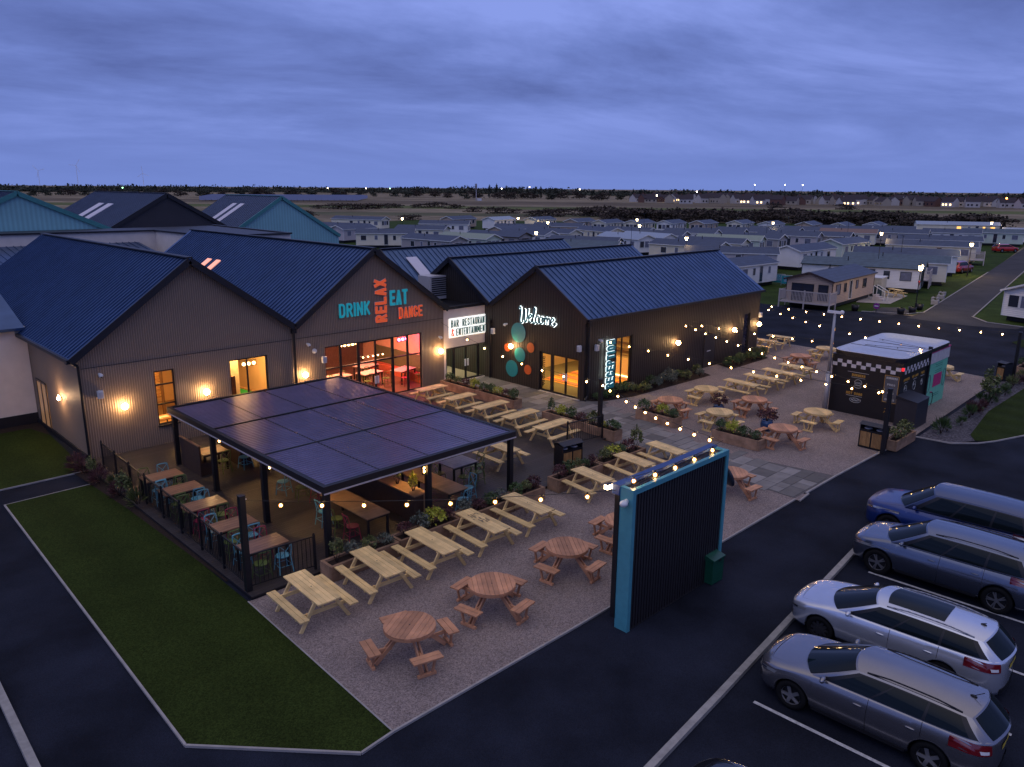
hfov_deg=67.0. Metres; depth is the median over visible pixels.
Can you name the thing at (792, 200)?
village house
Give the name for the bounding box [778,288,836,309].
veranda
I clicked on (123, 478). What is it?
shrub
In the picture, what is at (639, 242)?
static caravan
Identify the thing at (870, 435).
litter bin
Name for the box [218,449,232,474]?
cross back chair
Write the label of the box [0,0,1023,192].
sky
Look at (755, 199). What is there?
village house
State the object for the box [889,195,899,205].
village house
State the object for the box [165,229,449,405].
gabled hall
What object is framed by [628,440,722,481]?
string lights
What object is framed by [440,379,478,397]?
planter
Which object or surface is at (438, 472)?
cross back chair
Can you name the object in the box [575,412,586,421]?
shrub
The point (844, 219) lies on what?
marsh bush
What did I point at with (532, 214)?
marsh bush
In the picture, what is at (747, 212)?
marsh bush
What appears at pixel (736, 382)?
picnic table
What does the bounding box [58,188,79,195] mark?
tree
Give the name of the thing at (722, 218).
marsh bush
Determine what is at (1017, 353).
timber pole
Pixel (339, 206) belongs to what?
marsh bush
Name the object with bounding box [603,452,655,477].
picnic table
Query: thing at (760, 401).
round picnic table
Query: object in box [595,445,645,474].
planter
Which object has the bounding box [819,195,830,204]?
village house
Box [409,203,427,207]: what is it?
marsh bush
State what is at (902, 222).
marsh bush
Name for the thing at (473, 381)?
shrub
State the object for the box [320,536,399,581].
planter
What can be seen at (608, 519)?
round picnic table
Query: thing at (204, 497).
cross back chair
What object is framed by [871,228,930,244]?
static caravan
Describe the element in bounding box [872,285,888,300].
doorsteps
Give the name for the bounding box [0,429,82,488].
lawn
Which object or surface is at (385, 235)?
door
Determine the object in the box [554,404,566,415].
shrub
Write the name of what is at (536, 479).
shrub
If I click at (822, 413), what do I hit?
round picnic table
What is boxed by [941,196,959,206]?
village house
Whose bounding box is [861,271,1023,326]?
park road kerb
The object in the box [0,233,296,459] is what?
gabled hall
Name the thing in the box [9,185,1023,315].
ground
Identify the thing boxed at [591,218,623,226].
static caravan
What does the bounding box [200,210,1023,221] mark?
rush strip
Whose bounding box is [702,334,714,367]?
door
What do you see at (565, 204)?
brown field
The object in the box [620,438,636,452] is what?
shrub
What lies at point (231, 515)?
cross back chair
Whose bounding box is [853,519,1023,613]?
suv car
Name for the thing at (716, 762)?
hatchback car
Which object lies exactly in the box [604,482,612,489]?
floodlight
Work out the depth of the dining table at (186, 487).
25.31 m
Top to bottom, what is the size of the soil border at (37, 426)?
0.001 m
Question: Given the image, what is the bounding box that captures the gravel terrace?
[591,342,994,474]
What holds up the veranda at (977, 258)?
on the caravan park lawn at (954, 282)
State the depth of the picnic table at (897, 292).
78.47 m
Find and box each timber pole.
[236,494,252,592]
[597,378,603,427]
[880,388,892,453]
[924,346,932,394]
[1011,332,1022,376]
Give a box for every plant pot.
[713,404,723,407]
[760,418,772,431]
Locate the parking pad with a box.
[873,307,908,314]
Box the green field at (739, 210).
[47,202,1023,213]
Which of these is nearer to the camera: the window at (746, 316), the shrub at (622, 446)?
the shrub at (622, 446)
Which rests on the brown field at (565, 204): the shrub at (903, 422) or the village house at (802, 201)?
the village house at (802, 201)
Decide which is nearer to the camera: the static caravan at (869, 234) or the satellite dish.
the satellite dish
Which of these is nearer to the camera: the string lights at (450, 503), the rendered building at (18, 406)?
the string lights at (450, 503)
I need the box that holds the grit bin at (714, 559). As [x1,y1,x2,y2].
[704,549,725,584]
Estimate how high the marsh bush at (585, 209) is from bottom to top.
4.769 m
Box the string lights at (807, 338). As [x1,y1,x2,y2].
[692,322,927,349]
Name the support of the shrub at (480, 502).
in the planter at (499, 504)
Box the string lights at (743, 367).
[598,337,883,392]
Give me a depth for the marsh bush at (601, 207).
298.75 m
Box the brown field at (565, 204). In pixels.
[37,198,1023,209]
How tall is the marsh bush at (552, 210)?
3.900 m
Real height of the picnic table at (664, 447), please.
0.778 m
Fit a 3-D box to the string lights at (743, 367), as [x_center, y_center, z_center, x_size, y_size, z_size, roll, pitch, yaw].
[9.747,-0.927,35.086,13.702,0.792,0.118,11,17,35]
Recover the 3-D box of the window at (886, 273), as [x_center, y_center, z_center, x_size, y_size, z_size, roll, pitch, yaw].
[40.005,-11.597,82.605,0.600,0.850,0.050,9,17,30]
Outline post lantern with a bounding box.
[422,465,425,474]
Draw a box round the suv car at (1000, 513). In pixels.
[865,483,1023,540]
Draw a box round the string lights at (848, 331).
[763,306,928,349]
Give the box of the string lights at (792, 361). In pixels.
[681,322,887,391]
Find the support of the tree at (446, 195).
on the ground at (387, 197)
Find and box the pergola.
[167,375,515,557]
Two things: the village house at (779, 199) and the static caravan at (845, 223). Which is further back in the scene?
the village house at (779, 199)
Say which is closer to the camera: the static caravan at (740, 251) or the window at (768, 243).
the static caravan at (740, 251)
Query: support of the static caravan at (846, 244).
on the caravan park lawn at (954, 282)
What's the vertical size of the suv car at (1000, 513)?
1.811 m
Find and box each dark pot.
[851,303,858,310]
[897,306,904,313]
[908,306,916,312]
[916,303,923,309]
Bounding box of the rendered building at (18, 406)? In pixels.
[0,294,38,428]
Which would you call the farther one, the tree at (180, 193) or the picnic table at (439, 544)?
the tree at (180, 193)
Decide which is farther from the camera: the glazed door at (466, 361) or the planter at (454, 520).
the glazed door at (466, 361)
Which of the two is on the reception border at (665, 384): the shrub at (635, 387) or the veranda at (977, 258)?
the shrub at (635, 387)
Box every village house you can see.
[629,193,640,201]
[638,193,652,202]
[644,194,656,202]
[652,192,662,201]
[665,193,673,202]
[671,192,678,201]
[679,194,693,203]
[695,193,710,202]
[709,192,726,203]
[726,192,737,202]
[730,193,746,203]
[739,194,750,203]
[750,194,764,204]
[756,193,771,204]
[769,194,785,204]
[785,195,799,204]
[797,194,813,203]
[799,195,805,204]
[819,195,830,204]
[829,194,842,204]
[836,196,856,205]
[843,194,861,204]
[853,193,867,204]
[867,195,878,204]
[874,195,891,205]
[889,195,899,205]
[893,193,905,204]
[902,194,916,205]
[912,195,932,205]
[923,195,941,206]
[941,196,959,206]
[951,196,963,206]
[963,195,980,207]
[976,195,992,205]
[983,196,996,206]
[991,196,999,206]
[996,196,1015,207]
[1013,197,1023,208]
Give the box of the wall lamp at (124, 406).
[121,403,127,409]
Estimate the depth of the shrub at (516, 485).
26.03 m
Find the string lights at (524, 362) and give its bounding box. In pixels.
[442,323,594,381]
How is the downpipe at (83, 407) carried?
attached to the gabled hall at (127, 322)
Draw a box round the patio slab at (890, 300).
[857,292,906,303]
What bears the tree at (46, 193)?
on the ground at (387, 197)
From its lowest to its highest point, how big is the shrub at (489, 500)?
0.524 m
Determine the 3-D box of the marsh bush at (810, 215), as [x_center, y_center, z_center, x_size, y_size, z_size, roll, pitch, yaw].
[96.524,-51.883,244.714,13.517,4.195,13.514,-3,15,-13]
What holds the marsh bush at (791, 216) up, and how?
on the ground at (387, 197)
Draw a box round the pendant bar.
[241,359,256,366]
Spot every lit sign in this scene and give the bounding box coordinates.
[449,314,485,337]
[518,306,556,326]
[602,337,615,388]
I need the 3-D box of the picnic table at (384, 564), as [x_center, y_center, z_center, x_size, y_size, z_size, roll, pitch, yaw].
[-3.622,5.126,20.829,1.565,0.778,1.880,-12,18,-39]
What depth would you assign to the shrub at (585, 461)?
28.53 m
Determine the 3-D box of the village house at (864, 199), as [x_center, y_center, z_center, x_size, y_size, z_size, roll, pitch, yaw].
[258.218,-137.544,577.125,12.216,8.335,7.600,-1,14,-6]
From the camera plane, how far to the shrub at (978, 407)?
37.08 m
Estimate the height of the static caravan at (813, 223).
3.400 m
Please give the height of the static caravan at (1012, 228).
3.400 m
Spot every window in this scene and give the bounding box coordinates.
[153,369,180,426]
[229,355,268,394]
[325,345,340,377]
[340,342,358,380]
[392,335,408,392]
[407,333,421,390]
[446,347,453,379]
[478,342,483,376]
[540,351,551,391]
[615,335,631,386]
[660,246,666,252]
[741,313,748,352]
[766,241,772,246]
[804,238,810,243]
[817,285,828,301]
[836,284,840,294]
[862,278,866,287]
[883,271,889,278]
[899,272,911,280]
[926,266,937,274]
[960,249,968,255]
[1007,294,1019,307]
[1011,235,1018,239]
[1019,296,1023,308]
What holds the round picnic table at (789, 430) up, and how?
on the gravel terrace
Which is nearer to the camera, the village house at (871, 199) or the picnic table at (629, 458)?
the picnic table at (629, 458)
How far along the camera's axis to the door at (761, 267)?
85.68 m
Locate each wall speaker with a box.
[96,390,103,398]
[321,356,326,362]
[577,345,581,351]
[594,344,598,350]
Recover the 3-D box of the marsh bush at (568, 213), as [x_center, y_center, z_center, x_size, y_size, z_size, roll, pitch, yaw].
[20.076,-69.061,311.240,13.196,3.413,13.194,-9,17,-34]
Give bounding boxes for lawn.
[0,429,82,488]
[6,484,390,750]
[339,220,1023,313]
[970,389,1023,440]
[1013,339,1023,346]
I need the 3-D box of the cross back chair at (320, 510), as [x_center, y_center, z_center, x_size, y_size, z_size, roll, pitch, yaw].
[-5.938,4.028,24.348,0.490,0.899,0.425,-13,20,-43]
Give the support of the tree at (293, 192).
on the ground at (387, 197)
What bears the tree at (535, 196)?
on the ground at (387, 197)
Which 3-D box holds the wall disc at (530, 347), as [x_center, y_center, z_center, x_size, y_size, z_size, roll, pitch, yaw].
[0.993,-1.913,41.233,0.025,0.540,0.540,-13,20,-43]
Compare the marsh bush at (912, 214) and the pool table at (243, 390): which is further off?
the marsh bush at (912, 214)
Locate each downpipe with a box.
[64,363,90,457]
[290,329,297,382]
[488,320,491,377]
[584,323,592,400]
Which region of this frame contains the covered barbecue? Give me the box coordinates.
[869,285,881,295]
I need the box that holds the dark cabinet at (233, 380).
[231,375,236,394]
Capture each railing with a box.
[100,440,243,580]
[250,533,316,585]
[566,414,603,439]
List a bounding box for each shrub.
[63,450,87,473]
[71,461,87,473]
[85,454,97,476]
[85,464,108,485]
[106,474,115,485]
[106,479,129,497]
[114,467,131,498]
[122,488,147,506]
[328,535,343,561]
[343,539,361,555]
[360,534,376,548]
[375,531,394,544]
[391,472,402,483]
[396,521,412,536]
[408,470,417,490]
[409,509,430,527]
[423,505,447,525]
[440,505,454,520]
[445,372,454,381]
[453,376,462,384]
[458,496,472,510]
[461,378,469,386]
[469,377,480,388]
[471,498,486,509]
[479,382,487,391]
[481,491,496,504]
[485,383,494,393]
[492,386,503,395]
[493,487,508,500]
[501,389,509,397]
[507,388,518,399]
[508,481,523,493]
[519,479,532,491]
[526,475,541,488]
[547,397,554,412]
[552,464,567,477]
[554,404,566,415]
[561,459,575,474]
[566,406,577,418]
[572,457,580,466]
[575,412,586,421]
[579,457,589,466]
[585,410,597,424]
[586,454,598,465]
[596,447,611,461]
[603,391,614,398]
[604,419,621,430]
[604,443,620,458]
[612,382,622,394]
[614,443,626,451]
[620,381,631,391]
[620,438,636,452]
[630,424,643,449]
[631,384,640,392]
[638,380,651,391]
[638,398,650,410]
[645,374,655,384]
[648,405,656,411]
[649,376,661,387]
[656,403,669,415]
[659,372,668,381]
[662,366,674,378]
[665,408,679,417]
[667,371,677,383]
[680,369,691,379]
[692,364,700,370]
[695,366,704,375]
[710,392,728,405]
[714,418,727,430]
[721,360,732,365]
[724,418,738,433]
[726,355,740,364]
[735,353,744,364]
[735,424,751,436]
[747,352,756,360]
[750,430,761,439]
[756,407,779,420]
[757,345,767,354]
[889,426,909,438]
[897,418,914,433]
[930,415,950,433]
[954,415,966,424]
[960,401,977,417]
[965,401,983,414]
[975,391,989,401]
[980,366,1001,403]
[987,387,1004,399]
[987,393,999,402]
[1000,385,1012,395]
[1001,382,1011,391]
[1004,374,1019,387]
[1015,369,1023,375]
[1017,357,1023,366]
[1019,374,1023,383]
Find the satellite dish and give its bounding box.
[727,468,734,485]
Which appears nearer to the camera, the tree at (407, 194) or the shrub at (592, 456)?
the shrub at (592, 456)
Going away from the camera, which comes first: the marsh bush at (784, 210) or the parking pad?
the parking pad
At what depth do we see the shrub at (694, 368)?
45.06 m
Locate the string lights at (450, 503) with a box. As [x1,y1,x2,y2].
[245,490,615,506]
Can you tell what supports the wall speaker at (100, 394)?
attached to the gabled hall at (127, 322)
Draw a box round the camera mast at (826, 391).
[822,310,843,408]
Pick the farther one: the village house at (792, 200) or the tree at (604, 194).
the tree at (604, 194)
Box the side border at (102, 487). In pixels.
[72,467,227,580]
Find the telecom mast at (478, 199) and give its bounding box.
[475,183,481,200]
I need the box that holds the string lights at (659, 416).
[602,382,716,440]
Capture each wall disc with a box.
[504,343,509,351]
[506,360,517,376]
[511,323,525,342]
[515,347,524,361]
[524,365,530,374]
[527,343,533,352]
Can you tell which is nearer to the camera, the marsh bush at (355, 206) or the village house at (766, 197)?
the marsh bush at (355, 206)
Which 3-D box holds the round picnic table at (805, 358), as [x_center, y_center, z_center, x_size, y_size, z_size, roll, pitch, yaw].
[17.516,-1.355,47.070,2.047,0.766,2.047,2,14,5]
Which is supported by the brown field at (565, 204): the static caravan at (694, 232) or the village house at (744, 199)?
the village house at (744, 199)
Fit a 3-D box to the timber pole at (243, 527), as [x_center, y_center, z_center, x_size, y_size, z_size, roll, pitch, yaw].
[-6.923,4.222,20.138,0.220,2.820,0.170,-13,20,-43]
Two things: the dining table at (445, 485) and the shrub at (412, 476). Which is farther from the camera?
the dining table at (445, 485)
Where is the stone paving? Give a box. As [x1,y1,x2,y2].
[461,377,825,496]
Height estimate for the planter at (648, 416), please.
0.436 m
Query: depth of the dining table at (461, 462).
27.92 m
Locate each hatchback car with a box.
[693,758,747,766]
[991,244,1018,252]
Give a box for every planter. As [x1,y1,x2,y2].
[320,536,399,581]
[347,476,424,522]
[391,514,461,555]
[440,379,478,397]
[451,494,513,530]
[475,388,521,409]
[507,485,544,510]
[542,409,588,430]
[547,462,602,492]
[583,421,622,442]
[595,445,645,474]
[635,407,681,427]
[711,427,765,450]
[886,429,915,451]
[1016,363,1023,373]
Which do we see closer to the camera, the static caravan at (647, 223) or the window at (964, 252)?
the window at (964, 252)
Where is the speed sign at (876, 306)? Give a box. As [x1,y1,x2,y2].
[873,303,879,309]
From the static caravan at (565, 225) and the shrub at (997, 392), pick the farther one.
the static caravan at (565, 225)
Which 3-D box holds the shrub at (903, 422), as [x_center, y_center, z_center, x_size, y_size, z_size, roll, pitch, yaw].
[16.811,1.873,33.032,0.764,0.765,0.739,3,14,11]
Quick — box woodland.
[0,183,1023,197]
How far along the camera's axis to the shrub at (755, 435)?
32.08 m
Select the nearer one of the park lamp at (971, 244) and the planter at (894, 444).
the planter at (894, 444)
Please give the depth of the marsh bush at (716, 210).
255.23 m
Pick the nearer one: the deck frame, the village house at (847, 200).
the deck frame
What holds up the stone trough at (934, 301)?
on the caravan park lawn at (954, 282)
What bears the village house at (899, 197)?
on the ground at (387, 197)
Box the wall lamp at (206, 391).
[203,389,209,394]
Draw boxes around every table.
[138,468,183,499]
[158,480,203,516]
[159,414,170,421]
[181,495,227,533]
[200,444,228,468]
[207,513,257,555]
[235,532,288,570]
[240,386,255,392]
[266,569,358,633]
[320,490,389,541]
[327,372,351,378]
[334,546,420,603]
[352,363,378,380]
[355,369,382,383]
[359,610,459,678]
[390,366,415,384]
[391,526,473,579]
[401,467,467,507]
[409,384,453,403]
[436,392,483,412]
[438,455,477,481]
[443,508,521,556]
[450,572,534,629]
[464,399,516,422]
[472,442,530,471]
[489,492,565,536]
[493,408,547,436]
[524,418,580,447]
[528,536,606,585]
[561,466,615,502]
[588,512,613,555]
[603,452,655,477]
[637,440,687,462]
[649,396,692,419]
[684,385,725,405]
[695,407,744,431]
[717,378,764,395]
[728,466,762,500]
[730,395,778,417]
[742,372,784,393]
[755,423,810,450]
[756,338,781,353]
[761,367,801,387]
[766,334,794,348]
[778,362,817,382]
[781,353,819,370]
[790,407,843,431]
[807,346,835,361]
[885,288,906,297]
[946,364,963,381]
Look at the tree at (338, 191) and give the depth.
794.06 m
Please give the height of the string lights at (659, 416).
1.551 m
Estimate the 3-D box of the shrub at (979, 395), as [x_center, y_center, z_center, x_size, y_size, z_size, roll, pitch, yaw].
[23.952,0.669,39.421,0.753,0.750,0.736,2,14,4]
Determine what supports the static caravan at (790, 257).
on the caravan park lawn at (954, 282)
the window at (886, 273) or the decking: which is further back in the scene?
the window at (886, 273)
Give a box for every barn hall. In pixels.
[0,190,110,231]
[65,191,226,227]
[202,194,340,243]
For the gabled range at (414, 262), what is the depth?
52.41 m
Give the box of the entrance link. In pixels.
[442,299,484,379]
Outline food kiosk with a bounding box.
[828,333,950,422]
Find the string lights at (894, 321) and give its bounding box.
[761,303,1018,334]
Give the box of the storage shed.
[868,275,887,294]
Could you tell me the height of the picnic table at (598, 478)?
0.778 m
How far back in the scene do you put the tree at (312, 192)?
747.01 m
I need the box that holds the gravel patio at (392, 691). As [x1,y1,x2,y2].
[249,458,793,729]
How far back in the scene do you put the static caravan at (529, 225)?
159.56 m
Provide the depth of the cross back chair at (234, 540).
22.08 m
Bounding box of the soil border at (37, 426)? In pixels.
[0,422,49,434]
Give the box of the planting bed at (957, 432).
[919,374,1023,441]
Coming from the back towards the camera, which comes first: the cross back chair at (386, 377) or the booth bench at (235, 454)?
the cross back chair at (386, 377)
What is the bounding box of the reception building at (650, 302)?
[490,249,765,400]
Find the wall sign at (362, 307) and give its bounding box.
[338,278,422,322]
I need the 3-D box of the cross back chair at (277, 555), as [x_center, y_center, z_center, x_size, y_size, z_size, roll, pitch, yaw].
[-6.329,4.771,21.400,0.425,0.899,0.490,-11,18,-38]
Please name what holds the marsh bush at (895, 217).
on the ground at (387, 197)
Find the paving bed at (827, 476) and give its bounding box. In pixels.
[483,376,833,497]
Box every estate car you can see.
[761,633,1010,766]
[792,579,1016,694]
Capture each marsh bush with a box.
[309,204,329,208]
[325,202,350,208]
[344,203,365,209]
[358,203,377,208]
[369,203,389,208]
[386,203,404,207]
[395,214,420,219]
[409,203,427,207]
[424,202,446,207]
[441,204,464,208]
[464,206,483,211]
[484,206,510,213]
[506,208,520,212]
[522,210,552,216]
[527,208,572,216]
[550,207,578,214]
[571,206,602,216]
[587,204,615,215]
[592,207,633,218]
[595,207,654,221]
[614,207,661,220]
[639,208,696,221]
[655,215,688,221]
[660,207,707,221]
[674,208,709,221]
[690,207,739,219]
[697,209,737,223]
[728,211,759,219]
[732,212,767,223]
[736,209,758,220]
[747,208,782,220]
[749,213,774,221]
[758,207,795,221]
[765,202,786,207]
[768,207,809,219]
[774,212,801,222]
[788,209,827,223]
[789,216,826,224]
[794,214,843,224]
[800,209,850,224]
[828,214,857,224]
[833,203,859,209]
[835,210,890,224]
[840,209,886,221]
[847,211,898,225]
[879,212,912,223]
[880,210,921,223]
[890,212,923,222]
[891,219,918,225]
[897,215,934,225]
[918,214,976,221]
[948,213,1007,228]
[954,212,1021,226]
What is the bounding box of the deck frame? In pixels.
[84,465,546,599]
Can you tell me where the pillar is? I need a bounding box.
[230,360,239,393]
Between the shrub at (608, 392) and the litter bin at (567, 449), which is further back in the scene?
the shrub at (608, 392)
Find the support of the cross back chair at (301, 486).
on the decking
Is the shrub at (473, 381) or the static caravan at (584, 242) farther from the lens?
the static caravan at (584, 242)
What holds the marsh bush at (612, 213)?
on the ground at (387, 197)
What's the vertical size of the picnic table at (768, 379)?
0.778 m
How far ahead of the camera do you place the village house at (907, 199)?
552.38 m
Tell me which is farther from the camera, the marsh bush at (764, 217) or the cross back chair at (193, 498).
the marsh bush at (764, 217)
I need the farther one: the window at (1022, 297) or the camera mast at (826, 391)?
the window at (1022, 297)
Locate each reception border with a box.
[588,371,709,400]
[718,354,766,368]
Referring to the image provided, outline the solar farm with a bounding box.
[199,194,367,200]
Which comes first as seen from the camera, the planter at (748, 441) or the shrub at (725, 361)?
the planter at (748, 441)
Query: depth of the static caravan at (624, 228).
149.69 m
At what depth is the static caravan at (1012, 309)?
63.95 m
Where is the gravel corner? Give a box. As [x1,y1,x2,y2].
[735,480,805,500]
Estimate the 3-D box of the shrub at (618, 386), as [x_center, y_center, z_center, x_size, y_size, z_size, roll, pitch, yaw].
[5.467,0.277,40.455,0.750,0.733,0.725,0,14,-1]
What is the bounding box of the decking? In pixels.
[85,388,625,597]
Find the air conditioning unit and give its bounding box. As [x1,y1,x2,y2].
[418,274,445,299]
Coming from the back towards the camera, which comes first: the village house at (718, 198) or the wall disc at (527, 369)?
the village house at (718, 198)
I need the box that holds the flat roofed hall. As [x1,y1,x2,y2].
[0,224,291,251]
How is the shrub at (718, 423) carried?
in the planter at (748, 441)
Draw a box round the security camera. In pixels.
[619,499,628,506]
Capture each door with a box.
[35,378,51,427]
[358,337,393,391]
[384,234,387,244]
[454,343,477,379]
[551,354,578,398]
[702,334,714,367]
[758,265,763,281]
[791,282,813,300]
[848,280,852,298]
[992,234,997,242]
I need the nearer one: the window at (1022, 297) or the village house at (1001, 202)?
the window at (1022, 297)
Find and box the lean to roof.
[0,241,154,264]
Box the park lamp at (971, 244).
[966,242,973,275]
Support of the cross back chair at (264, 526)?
on the decking
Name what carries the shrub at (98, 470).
on the side border at (102, 487)
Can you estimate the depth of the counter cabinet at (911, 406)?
35.22 m
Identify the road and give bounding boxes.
[0,304,1023,766]
[907,249,1023,328]
[974,273,1023,327]
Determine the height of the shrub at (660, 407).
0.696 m
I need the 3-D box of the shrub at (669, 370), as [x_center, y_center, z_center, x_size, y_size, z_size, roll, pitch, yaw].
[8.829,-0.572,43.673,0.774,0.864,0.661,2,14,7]
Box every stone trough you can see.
[931,298,939,304]
[937,292,944,298]
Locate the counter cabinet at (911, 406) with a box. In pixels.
[893,390,928,429]
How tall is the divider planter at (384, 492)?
0.935 m
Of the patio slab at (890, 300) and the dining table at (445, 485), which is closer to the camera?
the dining table at (445, 485)
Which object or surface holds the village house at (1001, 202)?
on the brown field at (565, 204)
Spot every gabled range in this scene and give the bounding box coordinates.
[378,238,571,280]
[430,244,642,377]
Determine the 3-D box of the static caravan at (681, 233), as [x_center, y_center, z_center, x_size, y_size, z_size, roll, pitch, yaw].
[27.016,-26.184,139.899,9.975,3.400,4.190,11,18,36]
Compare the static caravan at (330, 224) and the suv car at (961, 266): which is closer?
the suv car at (961, 266)
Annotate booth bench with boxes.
[179,435,211,476]
[221,442,251,466]
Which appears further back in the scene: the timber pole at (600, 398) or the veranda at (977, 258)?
the veranda at (977, 258)
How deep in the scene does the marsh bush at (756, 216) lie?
247.48 m
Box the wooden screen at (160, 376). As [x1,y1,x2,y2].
[154,371,165,413]
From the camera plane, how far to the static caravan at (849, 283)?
71.67 m
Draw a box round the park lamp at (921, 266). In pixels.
[915,264,923,312]
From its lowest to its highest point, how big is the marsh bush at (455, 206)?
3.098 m
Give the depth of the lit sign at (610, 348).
39.74 m
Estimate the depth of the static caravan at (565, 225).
165.06 m
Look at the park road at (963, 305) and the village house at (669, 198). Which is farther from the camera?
the village house at (669, 198)
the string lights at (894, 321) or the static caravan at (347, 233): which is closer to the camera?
the string lights at (894, 321)
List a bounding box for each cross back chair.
[137,467,154,488]
[152,478,165,500]
[155,479,174,507]
[156,463,172,485]
[170,492,187,516]
[172,474,187,498]
[175,474,192,500]
[176,494,194,526]
[191,487,207,511]
[193,508,209,537]
[197,489,215,517]
[204,513,223,548]
[214,502,228,522]
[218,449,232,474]
[224,528,239,560]
[225,507,237,537]
[231,533,252,564]
[238,447,253,469]
[247,522,259,540]
[252,550,273,583]
[253,525,273,558]
[274,544,293,575]
[276,476,292,496]
[295,484,309,500]
[309,490,320,504]
[314,499,333,525]
[331,508,345,535]
[341,513,361,541]
[364,373,372,385]
[381,371,391,386]
[400,370,410,386]
[431,463,445,477]
[455,487,472,510]
[457,466,471,484]
[460,472,476,497]
[470,451,484,475]
[470,461,485,486]
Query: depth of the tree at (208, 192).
786.40 m
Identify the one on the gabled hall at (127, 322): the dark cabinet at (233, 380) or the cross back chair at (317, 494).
the dark cabinet at (233, 380)
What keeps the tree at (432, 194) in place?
on the ground at (387, 197)
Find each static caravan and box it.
[323,222,372,226]
[331,215,390,227]
[331,223,376,242]
[355,228,415,247]
[394,224,451,234]
[400,233,469,246]
[418,220,471,231]
[439,231,502,242]
[441,215,476,227]
[466,229,533,240]
[481,216,514,229]
[486,224,527,230]
[494,223,550,227]
[500,228,559,238]
[523,216,555,223]
[527,227,582,235]
[534,222,584,228]
[545,238,623,245]
[549,235,624,241]
[563,218,595,225]
[570,245,600,247]
[576,225,624,235]
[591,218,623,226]
[597,231,655,254]
[605,226,655,230]
[623,219,654,227]
[623,231,677,238]
[635,229,691,235]
[648,238,731,254]
[656,219,686,229]
[664,227,722,235]
[676,236,751,246]
[684,245,779,259]
[688,219,718,227]
[692,227,747,232]
[696,233,766,246]
[717,226,771,232]
[722,232,788,246]
[727,219,754,226]
[729,254,779,285]
[750,226,803,230]
[757,220,785,226]
[757,230,823,244]
[777,242,837,269]
[783,226,836,230]
[783,263,877,308]
[793,230,855,240]
[794,220,821,226]
[801,255,928,292]
[819,228,878,245]
[820,225,873,228]
[821,236,871,256]
[831,221,854,225]
[842,252,951,284]
[853,246,960,275]
[862,225,916,228]
[863,221,886,224]
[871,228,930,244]
[885,239,978,263]
[897,234,983,255]
[914,221,1001,228]
[923,228,982,235]
[962,228,1023,245]
[1000,284,1023,322]
[1002,227,1023,243]
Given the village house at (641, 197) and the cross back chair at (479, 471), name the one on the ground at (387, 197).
the village house at (641, 197)
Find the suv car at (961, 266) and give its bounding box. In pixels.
[956,260,973,273]
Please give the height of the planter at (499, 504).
0.456 m
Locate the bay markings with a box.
[753,571,1023,766]
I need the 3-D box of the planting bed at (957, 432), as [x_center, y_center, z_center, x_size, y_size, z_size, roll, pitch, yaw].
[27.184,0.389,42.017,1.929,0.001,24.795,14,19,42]
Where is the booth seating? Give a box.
[370,344,419,382]
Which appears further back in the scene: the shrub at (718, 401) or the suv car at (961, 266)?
the suv car at (961, 266)
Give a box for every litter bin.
[554,438,583,466]
[858,420,890,450]
[996,360,1013,380]
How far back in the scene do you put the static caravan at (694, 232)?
144.26 m
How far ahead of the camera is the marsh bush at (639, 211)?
252.08 m
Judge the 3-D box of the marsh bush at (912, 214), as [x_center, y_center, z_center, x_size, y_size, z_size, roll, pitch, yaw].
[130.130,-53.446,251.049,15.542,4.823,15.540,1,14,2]
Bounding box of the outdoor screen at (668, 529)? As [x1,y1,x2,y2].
[610,443,728,632]
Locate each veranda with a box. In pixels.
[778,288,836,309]
[923,268,932,288]
[967,252,984,265]
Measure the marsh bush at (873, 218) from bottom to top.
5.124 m
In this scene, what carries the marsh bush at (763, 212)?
on the ground at (387, 197)
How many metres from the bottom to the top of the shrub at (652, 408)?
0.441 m
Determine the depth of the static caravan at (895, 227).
163.84 m
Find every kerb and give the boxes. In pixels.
[0,342,1023,754]
[0,548,854,766]
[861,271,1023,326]
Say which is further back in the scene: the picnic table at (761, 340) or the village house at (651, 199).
the village house at (651, 199)
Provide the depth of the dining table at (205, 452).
29.05 m
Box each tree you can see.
[26,188,46,195]
[37,189,52,195]
[53,189,61,194]
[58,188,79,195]
[78,187,92,195]
[155,189,168,192]
[172,190,188,195]
[195,190,207,195]
[198,189,212,194]
[218,190,230,193]
[231,188,245,193]
[247,188,264,194]
[285,189,298,194]
[305,191,316,194]
[329,189,348,194]
[356,191,367,194]
[389,190,401,196]
[402,191,413,196]
[410,190,422,195]
[429,190,442,196]
[442,192,453,197]
[459,192,469,198]
[466,190,483,197]
[490,190,506,198]
[499,191,517,199]
[507,186,524,197]
[516,192,527,198]
[526,192,540,198]
[545,193,556,199]
[547,186,559,193]
[555,190,569,198]
[570,191,586,198]
[588,194,601,199]
[597,191,609,199]
[615,193,624,199]
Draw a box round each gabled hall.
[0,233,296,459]
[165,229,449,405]
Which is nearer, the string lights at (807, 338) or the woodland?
the string lights at (807, 338)
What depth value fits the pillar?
35.99 m
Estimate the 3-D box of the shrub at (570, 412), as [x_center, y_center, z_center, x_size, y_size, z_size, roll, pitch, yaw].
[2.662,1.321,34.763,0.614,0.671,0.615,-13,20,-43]

